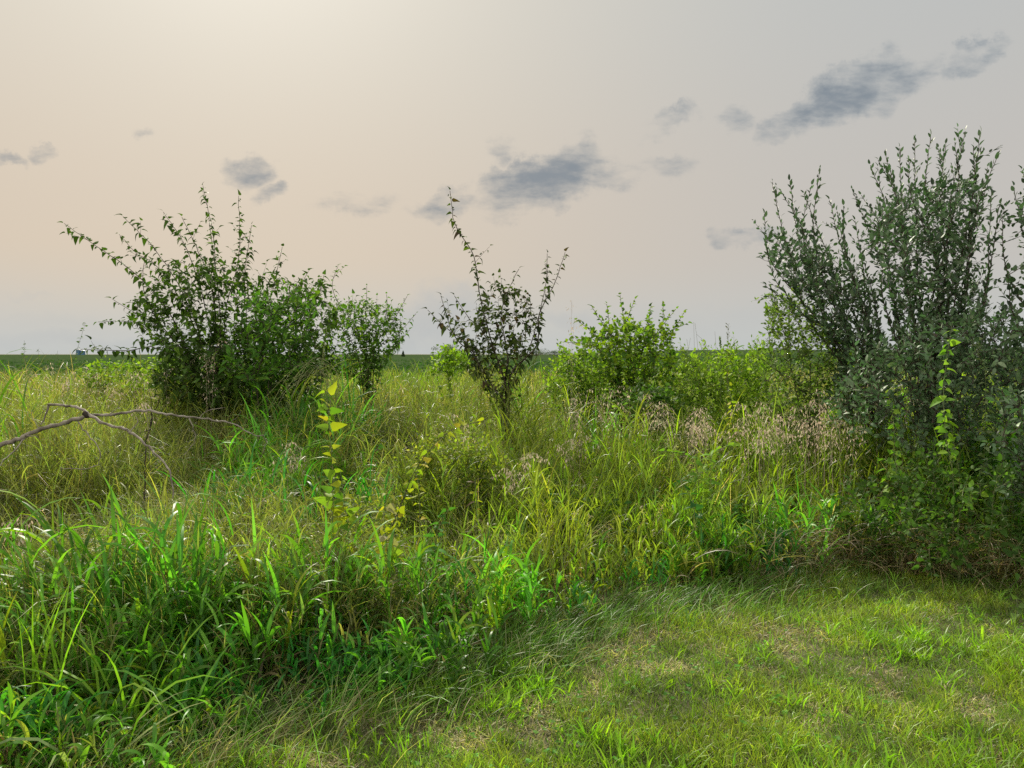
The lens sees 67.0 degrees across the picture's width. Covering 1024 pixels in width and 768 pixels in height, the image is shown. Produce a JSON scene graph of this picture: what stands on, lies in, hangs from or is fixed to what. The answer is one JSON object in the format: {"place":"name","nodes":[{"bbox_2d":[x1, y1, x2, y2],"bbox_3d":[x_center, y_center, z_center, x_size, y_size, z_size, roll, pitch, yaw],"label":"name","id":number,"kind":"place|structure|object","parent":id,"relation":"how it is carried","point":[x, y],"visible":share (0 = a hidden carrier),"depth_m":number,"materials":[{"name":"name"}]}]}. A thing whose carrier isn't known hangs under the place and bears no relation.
{"place":"outdoors","nodes":[
{"label":"outdoors","id":0,"kind":"place"},
{"bbox_2d":[1,515,45,557],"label":"dry seed grass","id":1,"kind":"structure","parent":0,"point":[21,540],"depth_m":4.39,"materials":[{"name":"beige plant"}]},
{"bbox_2d":[21,363,78,447],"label":"dry seed grass","id":2,"kind":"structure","parent":0,"point":[53,382],"depth_m":9.70,"materials":[{"name":"beige plant"}]},
{"bbox_2d":[57,367,126,430],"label":"dry seed grass","id":3,"kind":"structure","parent":0,"point":[94,389],"depth_m":9.54,"materials":[{"name":"beige plant"}]},
{"bbox_2d":[126,369,154,494],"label":"dry seed grass","id":4,"kind":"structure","parent":0,"point":[146,412],"depth_m":6.60,"materials":[{"name":"plant"}]},
{"bbox_2d":[119,369,172,438],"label":"dry seed grass","id":5,"kind":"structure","parent":0,"point":[148,389],"depth_m":8.98,"materials":[{"name":"beige plant"}]},
{"bbox_2d":[263,443,307,500],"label":"dry seed grass","id":6,"kind":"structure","parent":0,"point":[299,457],"depth_m":6.54,"materials":[{"name":"beige plant"}]},
{"bbox_2d":[431,414,482,478],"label":"dry seed grass","id":7,"kind":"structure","parent":0,"point":[468,430],"depth_m":7.00,"materials":[{"name":"plant"}]},
{"bbox_2d":[0,353,1022,451],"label":"meadow grass","id":8,"kind":"structure","parent":0,"point":[78,377],"depth_m":13.26,"materials":[{"name":"green plant"}]},
{"bbox_2d":[0,354,1023,767],"bbox_3d":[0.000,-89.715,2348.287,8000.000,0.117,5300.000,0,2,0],"label":"ground","id":9,"kind":"structure","parent":0,"point":[548,734],"depth_m":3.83,"materials":[{"name":"green plant"}]},
{"bbox_2d":[20,343,28,391],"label":"weed stalk","id":10,"kind":"object","parent":9,"relation":"on","point":[25,360],"visible":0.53,"depth_m":13.04,"materials":[{"name":"green plant"}]},
{"bbox_2d":[0,736,68,767],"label":"grass tuft","id":11,"kind":"object","parent":9,"relation":"on","point":[61,754],"visible":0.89,"depth_m":2.82,"materials":[{"name":"green plant"}]},
{"bbox_2d":[16,552,106,702],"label":"grass tuft","id":12,"kind":"object","parent":9,"relation":"on","point":[61,663],"visible":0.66,"depth_m":3.36,"materials":[{"name":"green plant"}]},
{"bbox_2d":[65,322,87,393],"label":"weed stalk","id":13,"kind":"object","parent":9,"relation":"on","point":[76,351],"visible":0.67,"depth_m":11.56,"materials":[{"name":"green plant"}]},
{"bbox_2d":[1,610,226,767],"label":"grass tuft","id":14,"kind":"object","parent":9,"relation":"on","point":[88,688],"visible":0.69,"depth_m":3.21,"materials":[{"name":"green plant"}]},
{"bbox_2d":[75,354,182,407],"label":"leafy weed","id":15,"kind":"object","parent":9,"relation":"on","point":[110,369],"visible":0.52,"depth_m":11.98,"materials":[{"name":"green plant"}]},
{"bbox_2d":[95,685,208,767],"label":"grass tuft","id":16,"kind":"object","parent":9,"relation":"on","point":[136,739],"visible":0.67,"depth_m":3.06,"materials":[{"name":"green plant"}]},
{"bbox_2d":[85,639,255,746],"bbox_3d":[-1.417,1.353,3.258,0.799,0.346,0.614,-2,3,-45],"label":"grass tuft","id":17,"kind":"object","parent":9,"relation":"on","point":[197,699],"visible":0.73,"depth_m":3.31,"materials":[{"name":"green plant"}]},
{"bbox_2d":[59,183,340,436],"bbox_3d":[-3.783,-0.725,9.972,3.568,3.944,2.571,0,2,0],"label":"mulberry bush","id":18,"kind":"object","parent":9,"relation":"on","point":[184,351],"visible":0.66,"depth_m":9.60,"materials":[{"name":"green plant"}]},
{"bbox_2d":[193,340,238,441],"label":"dry seed grass","id":19,"kind":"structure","parent":9,"relation":"on","point":[208,381],"depth_m":8.60,"materials":[{"name":"beige plant"}]},
{"bbox_2d":[207,279,326,437],"bbox_3d":[-2.763,0.072,8.923,1.423,2.486,1.347,0,2,0],"label":"bush","id":20,"kind":"object","parent":9,"relation":"on","point":[256,301],"visible":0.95,"depth_m":8.70,"materials":[{"name":"green plant"}]},
{"bbox_2d":[265,328,345,462],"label":"arching grass tuft","id":21,"kind":"object","parent":9,"relation":"on","point":[323,373],"visible":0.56,"depth_m":8.35,"materials":[{"name":"green plant"}]},
{"bbox_2d":[314,381,349,539],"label":"nettle stalk","id":22,"kind":"object","parent":9,"relation":"on","point":[337,510],"visible":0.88,"depth_m":4.88,"materials":[{"name":"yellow plant"}]},
{"bbox_2d":[330,470,360,571],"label":"nettle stalk","id":23,"kind":"object","parent":9,"relation":"on","point":[336,484],"visible":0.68,"depth_m":4.78,"materials":[{"name":"green plant"}]},
{"bbox_2d":[349,496,377,621],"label":"withering weed","id":24,"kind":"object","parent":9,"relation":"on","point":[352,516],"visible":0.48,"depth_m":4.73,"materials":[{"name":"green plant"}]},
{"bbox_2d":[319,264,416,416],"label":"mulberry bush","id":25,"kind":"object","parent":9,"relation":"on","point":[363,341],"visible":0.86,"depth_m":10.81,"materials":[{"name":"green plant"}]},
{"bbox_2d":[317,482,418,557],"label":"leafy weed","id":26,"kind":"object","parent":9,"relation":"on","point":[373,508],"visible":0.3,"depth_m":5.37,"materials":[{"name":"green plant"}]},
{"bbox_2d":[374,491,402,626],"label":"withering weed","id":27,"kind":"object","parent":9,"relation":"on","point":[390,507],"visible":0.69,"depth_m":4.54,"materials":[{"name":"green plant"}]},
{"bbox_2d":[406,460,426,542],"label":"broadleaf weed","id":28,"kind":"object","parent":9,"relation":"on","point":[422,489],"visible":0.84,"depth_m":5.64,"materials":[{"name":"green plant"}]},
{"bbox_2d":[375,416,490,586],"bbox_3d":[-0.474,0.836,4.666,0.694,1.274,0.200,-1,2,-22],"label":"leaning weed","id":29,"kind":"object","parent":9,"relation":"on","point":[407,485],"visible":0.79,"depth_m":4.65,"materials":[{"name":"green plant"}]},
{"bbox_2d":[422,507,454,604],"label":"broadleaf weed","id":30,"kind":"object","parent":9,"relation":"on","point":[438,535],"visible":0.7,"depth_m":4.95,"materials":[{"name":"green plant"}]},
{"bbox_2d":[431,345,463,353],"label":"broadleaf tree","id":31,"kind":"object","parent":9,"relation":"on","point":[443,346],"visible":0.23,"depth_m":219.52,"materials":[{"name":"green plant"}]},
{"bbox_2d":[425,342,470,414],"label":"leafy weed","id":32,"kind":"object","parent":9,"relation":"on","point":[457,358],"visible":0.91,"depth_m":11.42,"materials":[{"name":"green plant"}]},
{"bbox_2d":[394,423,516,515],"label":"leafy weed","id":33,"kind":"object","parent":9,"relation":"on","point":[455,447],"visible":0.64,"depth_m":6.48,"materials":[{"name":"green plant"}]},
{"bbox_2d":[383,538,538,623],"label":"grass tuft","id":34,"kind":"object","parent":9,"relation":"on","point":[445,581],"visible":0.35,"depth_m":4.57,"materials":[{"name":"green plant"}]},
{"bbox_2d":[466,480,485,553],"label":"withering weed","id":35,"kind":"object","parent":9,"relation":"on","point":[471,492],"visible":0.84,"depth_m":5.50,"materials":[{"name":"green plant"}]},
{"bbox_2d":[420,186,568,453],"bbox_3d":[-0.196,-0.468,9.075,1.706,3.571,1.203,0,2,0],"label":"mulberry sapling","id":36,"kind":"object","parent":9,"relation":"on","point":[515,345],"visible":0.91,"depth_m":8.93,"materials":[{"name":"green plant"}]},
{"bbox_2d":[0,350,1021,389],"bbox_3d":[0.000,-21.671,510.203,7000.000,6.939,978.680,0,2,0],"label":"crop","id":37,"kind":"object","parent":9,"relation":"on","point":[18,358],"depth_m":63.39,"materials":[{"name":"green plant"}]},
{"bbox_2d":[0,348,1023,767],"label":"tall grass","id":38,"kind":"structure","parent":9,"relation":"on","point":[30,716],"depth_m":5.37,"materials":[{"name":"green plant"}]},
{"bbox_2d":[0,398,266,498],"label":"dead branch","id":39,"kind":"object","parent":38,"relation":"on","point":[85,414],"visible":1,"depth_m":4.91,"materials":[{"name":"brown wood"}]},
{"bbox_2d":[137,394,159,509],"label":"dead twig","id":40,"kind":"object","parent":38,"relation":"on","point":[151,420],"visible":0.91,"depth_m":5.72,"materials":[{"name":"brown wood"}]},
{"bbox_2d":[1,547,1023,767],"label":"edge grass","id":41,"kind":"structure","parent":9,"relation":"on","point":[568,639],"depth_m":3.89,"materials":[{"name":"green plant"}]},
{"bbox_2d":[13,397,1023,668],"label":"undergrowth weeds","id":42,"kind":"object","parent":9,"relation":"on","point":[739,509],"visible":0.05,"depth_m":6.38,"materials":[{"name":"green plant"}]},
{"bbox_2d":[527,348,549,356],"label":"broadleaf tree","id":43,"kind":"object","parent":9,"relation":"on","point":[536,352],"visible":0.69,"depth_m":259.08,"materials":[{"name":"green plant"}]},
{"bbox_2d":[547,350,559,355],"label":"broadleaf tree","id":44,"kind":"object","parent":9,"relation":"on","point":[554,351],"visible":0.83,"depth_m":279.39,"materials":[{"name":"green plant"}]},
{"bbox_2d":[506,479,615,579],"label":"grass tuft","id":45,"kind":"object","parent":9,"relation":"on","point":[556,539],"visible":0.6,"depth_m":5.65,"materials":[{"name":"green plant"}]},
{"bbox_2d":[535,339,618,432],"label":"leafy weed","id":46,"kind":"object","parent":9,"relation":"on","point":[562,355],"visible":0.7,"depth_m":9.91,"materials":[{"name":"green plant"}]},
{"bbox_2d":[604,383,620,468],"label":"broadleaf weed","id":47,"kind":"object","parent":9,"relation":"on","point":[611,413],"visible":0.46,"depth_m":8.08,"materials":[{"name":"green plant"}]},
{"bbox_2d":[549,292,692,438],"bbox_3d":[1.490,0.005,10.531,2.065,2.593,2.058,0,2,0],"label":"leafy bush","id":48,"kind":"object","parent":9,"relation":"on","point":[635,360],"visible":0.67,"depth_m":10.27,"materials":[{"name":"green plant"}]},
{"bbox_2d":[623,390,634,457],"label":"broadleaf weed","id":49,"kind":"object","parent":9,"relation":"on","point":[630,421],"visible":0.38,"depth_m":7.87,"materials":[{"name":"green plant"}]},
{"bbox_2d":[615,376,691,453],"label":"leafy weed","id":50,"kind":"object","parent":9,"relation":"on","point":[666,395],"visible":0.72,"depth_m":8.72,"materials":[{"name":"green plant"}]},
{"bbox_2d":[659,448,711,515],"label":"broadleaf weed","id":51,"kind":"object","parent":9,"relation":"on","point":[698,462],"visible":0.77,"depth_m":6.24,"materials":[{"name":"green plant"}]},
{"bbox_2d":[350,576,1023,767],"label":"lawn clover","id":52,"kind":"object","parent":9,"relation":"on","point":[617,720],"visible":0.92,"depth_m":3.59,"materials":[{"name":"green plant"}]},
{"bbox_2d":[676,478,704,539],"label":"broadleaf weed","id":53,"kind":"object","parent":9,"relation":"on","point":[698,507],"visible":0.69,"depth_m":5.75,"materials":[{"name":"green plant"}]},
{"bbox_2d":[684,326,716,419],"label":"bare stalk tuft","id":54,"kind":"object","parent":9,"relation":"on","point":[698,373],"visible":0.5,"depth_m":9.50,"materials":[{"name":"brown plant"}]},
{"bbox_2d":[687,406,731,472],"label":"dry seed grass","id":55,"kind":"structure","parent":9,"relation":"on","point":[702,440],"depth_m":7.59,"materials":[{"name":"beige plant"}]},
{"bbox_2d":[719,336,721,420],"bbox_3d":[2.502,0.357,9.288,0.039,1.873,0.154,0,2,5],"label":"seed spike","id":56,"kind":"object","parent":9,"relation":"on","point":[720,373],"visible":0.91,"depth_m":9.21,"materials":[{"name":"green plant"}]},
{"bbox_2d":[701,442,740,506],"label":"broadleaf weed","id":57,"kind":"object","parent":9,"relation":"on","point":[733,444],"visible":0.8,"depth_m":6.35,"materials":[{"name":"green plant"}]},
{"bbox_2d":[666,338,781,444],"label":"leafy weed","id":58,"kind":"object","parent":9,"relation":"on","point":[704,373],"visible":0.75,"depth_m":9.51,"materials":[{"name":"green plant"}]},
{"bbox_2d":[676,332,774,427],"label":"leafy weed","id":59,"kind":"object","parent":9,"relation":"on","point":[711,356],"visible":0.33,"depth_m":10.12,"materials":[{"name":"green plant"}]},
{"bbox_2d":[725,323,730,430],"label":"seed stalk","id":60,"kind":"object","parent":9,"relation":"on","point":[727,366],"visible":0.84,"depth_m":9.03,"materials":[{"name":"green plant"}]},
{"bbox_2d":[723,372,740,467],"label":"broadleaf weed","id":61,"kind":"object","parent":9,"relation":"on","point":[736,429],"visible":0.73,"depth_m":8.03,"materials":[{"name":"green plant"}]},
{"bbox_2d":[718,399,816,508],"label":"dry seed grass","id":62,"kind":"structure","parent":9,"relation":"on","point":[748,451],"depth_m":7.02,"materials":[{"name":"beige plant"}]},
{"bbox_2d":[588,497,1023,595],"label":"thatch","id":63,"kind":"object","parent":9,"relation":"on","point":[981,559],"visible":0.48,"depth_m":5.70,"materials":[{"name":"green plant"}]},
{"bbox_2d":[749,285,869,486],"bbox_3d":[3.359,0.113,8.595,1.469,2.452,1.249,0,2,0],"label":"leafy bush","id":64,"kind":"object","parent":9,"relation":"on","point":[811,383],"visible":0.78,"depth_m":8.46,"materials":[{"name":"green plant"}]},
{"bbox_2d":[751,165,907,490],"bbox_3d":[3.461,-0.497,8.370,1.498,3.659,2.260,2,3,34],"label":"silverleaf shrub","id":65,"kind":"object","parent":9,"relation":"on","point":[818,285],"visible":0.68,"depth_m":8.12,"materials":[{"name":"green plant"}]},
{"bbox_2d":[847,352,870,481],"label":"climbing vine","id":66,"kind":"object","parent":9,"relation":"on","point":[859,425],"visible":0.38,"depth_m":7.53,"materials":[{"name":"green plant"}]},
{"bbox_2d":[814,460,929,560],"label":"leafy weed","id":67,"kind":"object","parent":9,"relation":"on","point":[861,485],"visible":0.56,"depth_m":5.95,"materials":[{"name":"green plant"}]},
{"bbox_2d":[830,372,922,523],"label":"dry seed grass","id":68,"kind":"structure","parent":9,"relation":"on","point":[877,410],"depth_m":7.09,"materials":[{"name":"plant"}]},
{"bbox_2d":[875,458,896,569],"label":"climbing vine","id":69,"kind":"object","parent":9,"relation":"on","point":[885,501],"visible":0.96,"depth_m":5.84,"materials":[{"name":"green plant"}]},
{"bbox_2d":[886,397,903,509],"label":"climbing vine","id":70,"kind":"object","parent":9,"relation":"on","point":[897,425],"visible":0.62,"depth_m":6.36,"materials":[{"name":"green plant"}]},
{"bbox_2d":[818,296,1023,508],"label":"silverleaf shrub","id":71,"kind":"object","parent":9,"relation":"on","point":[925,355],"visible":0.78,"depth_m":6.80,"materials":[{"name":"green plant"}]},
{"bbox_2d":[877,437,966,575],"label":"leafy weed","id":72,"kind":"object","parent":9,"relation":"on","point":[932,464],"visible":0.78,"depth_m":5.86,"materials":[{"name":"green plant"}]},
{"bbox_2d":[851,123,1013,478],"bbox_3d":[4.331,-0.661,7.933,1.589,4.037,2.724,1,2,21],"label":"silverleaf shrub","id":73,"kind":"object","parent":9,"relation":"on","point":[966,248],"visible":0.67,"depth_m":7.56,"materials":[{"name":"green plant"}]},
{"bbox_2d":[929,323,960,578],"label":"climbing vine","id":74,"kind":"object","parent":9,"relation":"on","point":[937,400],"visible":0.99,"depth_m":5.68,"materials":[{"name":"green plant"}]},
{"bbox_2d":[888,452,1023,589],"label":"leafy weed","id":75,"kind":"object","parent":9,"relation":"on","point":[964,543],"visible":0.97,"depth_m":5.46,"materials":[{"name":"green plant"}]},
{"bbox_2d":[944,414,967,529],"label":"climbing vine","id":76,"kind":"object","parent":9,"relation":"on","point":[950,446],"visible":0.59,"depth_m":5.97,"materials":[{"name":"green plant"}]},
{"bbox_2d":[954,481,997,579],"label":"climbing vine","id":77,"kind":"object","parent":9,"relation":"on","point":[984,494],"visible":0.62,"depth_m":5.56,"materials":[{"name":"green plant"}]},
{"bbox_2d":[970,337,994,511],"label":"broadleaf weed","id":78,"kind":"object","parent":9,"relation":"on","point":[988,432],"visible":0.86,"depth_m":6.51,"materials":[{"name":"green plant"}]},
{"bbox_2d":[977,165,1023,441],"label":"silverleaf shrub","id":79,"kind":"object","parent":9,"relation":"on","point":[1010,279],"visible":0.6,"depth_m":7.10,"materials":[{"name":"green plant"}]},
{"bbox_2d":[980,382,1023,546],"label":"silverleaf shrub","id":80,"kind":"object","parent":9,"relation":"on","point":[1000,439],"visible":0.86,"depth_m":5.71,"materials":[{"name":"green plant"}]},
{"bbox_2d":[1010,593,1023,623],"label":"broadleaf weed","id":81,"kind":"object","parent":9,"relation":"on","point":[1021,605],"visible":0.98,"depth_m":4.78,"materials":[{"name":"green plant"}]},
{"bbox_2d":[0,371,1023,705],"bbox_3d":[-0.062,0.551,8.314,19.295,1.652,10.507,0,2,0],"label":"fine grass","id":82,"kind":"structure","parent":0,"point":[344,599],"depth_m":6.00,"materials":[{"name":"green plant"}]},
{"bbox_2d":[0,0,1023,353],"label":"sky","id":83,"kind":"structure","parent":0,"point":[645,140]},
{"bbox_2d":[491,453,549,552],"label":"dry seed grass","id":84,"kind":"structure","parent":0,"point":[510,488],"depth_m":6.06,"materials":[{"name":"beige plant"}]},
{"bbox_2d":[559,394,584,472],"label":"dry seed grass","id":85,"kind":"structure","parent":0,"point":[577,424],"depth_m":8.22,"materials":[{"name":"beige plant"}]},
{"bbox_2d":[547,435,600,489],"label":"dry seed grass","id":86,"kind":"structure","parent":0,"point":[572,443],"depth_m":7.00,"materials":[{"name":"beige plant"}]},
{"bbox_2d":[567,300,582,426],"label":"dry seed grass","id":87,"kind":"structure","parent":0,"point":[575,343],"depth_m":9.19,"materials":[{"name":"beige plant"}]},
{"bbox_2d":[580,386,630,480],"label":"dry seed grass","id":88,"kind":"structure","parent":0,"point":[608,408],"depth_m":7.97,"materials":[{"name":"plant"}]},
{"bbox_2d":[637,394,681,490],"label":"dry seed grass","id":89,"kind":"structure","parent":0,"point":[653,421],"depth_m":7.91,"materials":[{"name":"beige plant"}]},
{"bbox_2d":[655,407,716,477],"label":"dry seed grass","id":90,"kind":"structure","parent":0,"point":[694,429],"depth_m":7.37,"materials":[{"name":"beige plant"}]},
{"bbox_2d":[722,402,803,533],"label":"dry seed grass","id":91,"kind":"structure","parent":0,"point":[777,437],"depth_m":6.93,"materials":[{"name":"beige plant"}]},
{"bbox_2d":[777,389,858,507],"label":"dry seed grass","id":92,"kind":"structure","parent":0,"point":[818,423],"depth_m":6.94,"materials":[{"name":"plant"}]},
{"bbox_2d":[789,403,867,510],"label":"dry seed grass","id":93,"kind":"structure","parent":0,"point":[830,446],"depth_m":6.83,"materials":[{"name":"beige plant"}]}
]}

